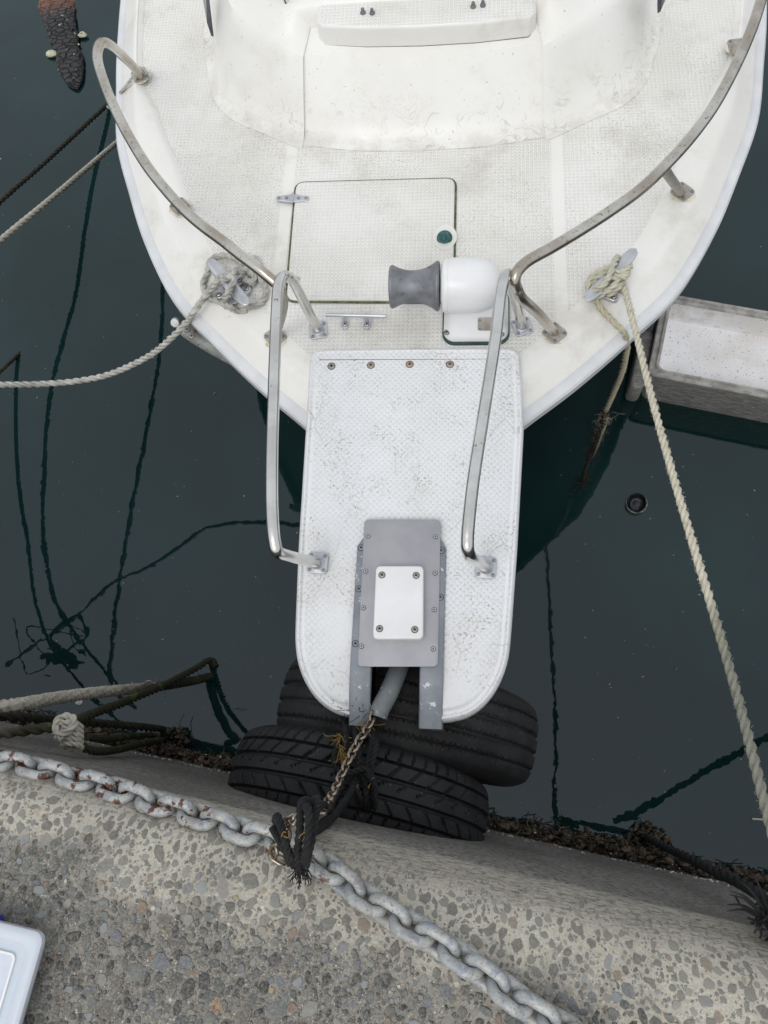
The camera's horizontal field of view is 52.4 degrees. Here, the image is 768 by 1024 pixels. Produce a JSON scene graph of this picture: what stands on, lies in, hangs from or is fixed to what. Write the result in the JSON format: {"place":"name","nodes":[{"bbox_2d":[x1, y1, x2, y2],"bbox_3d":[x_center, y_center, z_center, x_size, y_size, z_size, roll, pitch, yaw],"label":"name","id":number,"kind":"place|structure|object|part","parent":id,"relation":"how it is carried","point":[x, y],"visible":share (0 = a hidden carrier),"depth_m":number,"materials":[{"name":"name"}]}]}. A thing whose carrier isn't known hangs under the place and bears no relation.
{"place":"outdoors","nodes":[
{"label":"outdoors","id":0,"kind":"place"},
{"bbox_2d":[0,158,761,802],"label":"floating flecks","id":1,"kind":"object","parent":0,"point":[570,450],"visible":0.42,"depth_m":2.77,"materials":[{"name":"white"}]},
{"bbox_2d":[0,0,767,875],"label":"water","id":2,"kind":"structure","parent":0,"point":[104,580],"depth_m":2.85,"materials":[{"name":"liquid"}]},
{"bbox_2d":[38,0,86,89],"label":"charred timber","id":3,"kind":"object","parent":2,"relation":"on","point":[58,17],"visible":0.97,"depth_m":3.77,"materials":[{"name":"black wood"}]},
{"bbox_2d":[92,0,766,730],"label":"motor boat","id":4,"kind":"object","parent":2,"relation":"on","point":[432,214],"visible":0.95,"depth_m":2.08,"materials":[{"name":"plastic"}]},
{"bbox_2d":[0,103,106,204],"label":"weedy mooring rope","id":5,"kind":"object","parent":4,"relation":"attached to","point":[38,167],"visible":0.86,"depth_m":3.34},
{"bbox_2d":[0,140,116,244],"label":"mooring rope","id":6,"kind":"object","parent":4,"relation":"attached to","point":[21,222],"visible":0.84,"depth_m":2.82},
{"bbox_2d":[106,66,146,108],"bbox_3d":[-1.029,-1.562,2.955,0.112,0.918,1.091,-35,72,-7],"label":"rail lashing","id":7,"kind":"object","parent":4,"relation":"attached to","point":[126,85],"visible":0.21,"depth_m":2.39,"materials":[{"name":"grey fabric"}]},
{"bbox_2d":[0,252,268,387],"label":"mooring rope","id":8,"kind":"object","parent":4,"relation":"attached to","point":[237,270],"visible":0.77,"depth_m":2.11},
{"bbox_3d":[-0.508,-1.467,2.272,0.029,0.126,0.073,-8,71,3],"label":"side window","id":9,"kind":"part","parent":4,"relation":"part of","materials":[{"name":"black glass"}]},
{"bbox_2d":[337,697,373,733],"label":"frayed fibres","id":10,"kind":"object","parent":4,"relation":"on","point":[348,715],"visible":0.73,"depth_m":1.71,"materials":[{"name":"black fabric"}]},
{"bbox_2d":[369,667,408,719],"bbox_3d":[0.029,0.305,1.780,0.068,0.090,0.332,8,72,9],"label":"hose sleeve","id":11,"kind":"object","parent":4,"relation":"attached to","point":[385,698],"visible":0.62,"depth_m":1.72,"materials":[{"name":"grey plastic"}]},
{"bbox_2d":[319,709,376,819],"bbox_3d":[-0.069,0.460,1.498,0.033,0.398,0.234,12,73,10],"label":"anchor chain","id":12,"kind":"object","parent":11,"relation":"hanging from","point":[330,798],"visible":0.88,"depth_m":1.55,"materials":[{"name":"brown metal"}]},
{"bbox_2d":[277,659,537,786],"bbox_3d":[0.061,0.560,2.084,0.690,0.690,0.240,9,72,9],"label":"tyre","id":13,"kind":"object","parent":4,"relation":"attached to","point":[493,741],"visible":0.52,"depth_m":1.81,"materials":[{"name":"rubber"}]},
{"bbox_2d":[565,299,630,494],"bbox_3d":[0.667,-0.278,2.454,0.190,1.127,0.194,1,71,6],"label":"rope tail","id":14,"kind":"object","parent":4,"relation":"hanging from","point":[603,417],"visible":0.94,"depth_m":2.47},
{"bbox_3d":[0.755,-1.400,2.121,0.026,0.126,0.129,15,73,10],"label":"side window","id":15,"kind":"part","parent":4,"relation":"part of","materials":[{"name":"black glass"}]},
{"bbox_2d":[584,254,767,836],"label":"mooring rope","id":16,"kind":"object","parent":4,"relation":"attached to","point":[618,277],"visible":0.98,"depth_m":1.50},
{"bbox_2d":[626,493,646,513],"bbox_3d":[0.904,-0.026,2.792,0.079,0.092,0.076,1,71,6],"label":"bottle","id":17,"kind":"object","parent":2,"relation":"on","point":[639,500],"visible":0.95,"depth_m":2.77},
{"bbox_2d":[625,296,767,422],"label":"skiff","id":18,"kind":"object","parent":2,"relation":"on","point":[706,355],"visible":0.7,"depth_m":2.82,"materials":[{"name":"white plastic"}]},
{"bbox_2d":[0,721,767,1023],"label":"quay","id":19,"kind":"structure","parent":0,"point":[131,912],"depth_m":1.22,"materials":[{"name":"concrete"}]},
{"bbox_2d":[0,351,20,374],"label":"sunken mooring rope","id":20,"kind":"object","parent":19,"relation":"attached to","point":[9,362],"visible":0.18,"depth_m":3.19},
{"bbox_2d":[0,920,44,1023],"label":"plastic box","id":21,"kind":"object","parent":19,"relation":"on","point":[22,948],"visible":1,"depth_m":1.18,"materials":[{"name":"white plastic"}]},
{"bbox_2d":[0,953,11,1000],"label":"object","id":22,"kind":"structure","parent":21,"relation":"in","point":[5,960],"depth_m":1.18,"materials":[{"name":"paper"}]},
{"bbox_2d":[0,711,162,731],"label":"dark mooring rope","id":23,"kind":"object","parent":19,"relation":"attached to","point":[22,717],"visible":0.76,"depth_m":2.33,"materials":[{"name":"brown fabric"}]},
{"bbox_2d":[0,673,213,713],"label":"heavy mooring rope","id":24,"kind":"object","parent":19,"relation":"attached to","point":[31,702],"visible":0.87,"depth_m":2.06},
{"bbox_2d":[0,657,218,755],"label":"knotted rope","id":25,"kind":"object","parent":19,"relation":"attached to","point":[66,729],"visible":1,"depth_m":1.85,"materials":[{"name":"brown fabric"}]},
{"bbox_2d":[0,750,582,1023],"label":"heavy chain","id":26,"kind":"object","parent":19,"relation":"on","point":[498,984],"visible":0.91,"depth_m":1.22,"materials":[{"name":"grey metal"}]},
{"bbox_2d":[268,813,304,866],"bbox_3d":[-0.149,0.503,1.213,0.038,0.052,0.091,28,76,14],"label":"chain","id":27,"kind":"object","parent":26,"relation":"attached to","point":[274,855],"visible":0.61,"depth_m":1.20,"materials":[{"name":"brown metal"}]},
{"bbox_2d":[264,715,384,887],"bbox_3d":[-0.087,0.519,1.494,0.135,0.672,0.300,1,71,6],"label":"tyre lashing","id":28,"kind":"object","parent":26,"relation":"attached to","point":[298,859],"visible":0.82,"depth_m":1.39,"materials":[{"name":"black fabric"}]},
{"bbox_2d":[228,725,488,840],"bbox_3d":[-0.065,0.711,1.951,0.648,0.648,0.271,10,73,9],"label":"tyre","id":29,"kind":"object","parent":28,"relation":"hanging from","point":[290,765],"visible":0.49,"depth_m":1.71,"materials":[{"name":"rubber"}]},
{"bbox_2d":[4,709,767,894],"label":"seaweed","id":30,"kind":"object","parent":19,"relation":"attached to","point":[619,848],"visible":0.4,"depth_m":2.35,"materials":[{"name":"brown plant"}]},
{"bbox_2d":[165,715,194,747],"bbox_3d":[-0.700,0.762,2.660,0.090,0.094,0.113,-19,70,-1],"label":"weed clump","id":31,"kind":"object","parent":30,"relation":"attached to","point":[179,735],"visible":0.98,"depth_m":2.65,"materials":[{"name":"brown plant"}]},
{"bbox_2d":[622,819,671,847],"bbox_3d":[0.819,1.005,2.422,0.151,0.113,0.088,24,75,13],"label":"weed clump","id":32,"kind":"object","parent":30,"relation":"attached to","point":[647,827],"visible":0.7,"depth_m":2.41,"materials":[{"name":"brown plant"}]},
{"bbox_2d":[643,833,767,941],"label":"black rope","id":33,"kind":"object","parent":19,"relation":"attached to","point":[758,894],"visible":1,"depth_m":1.45,"materials":[{"name":"black fabric"}]}
]}

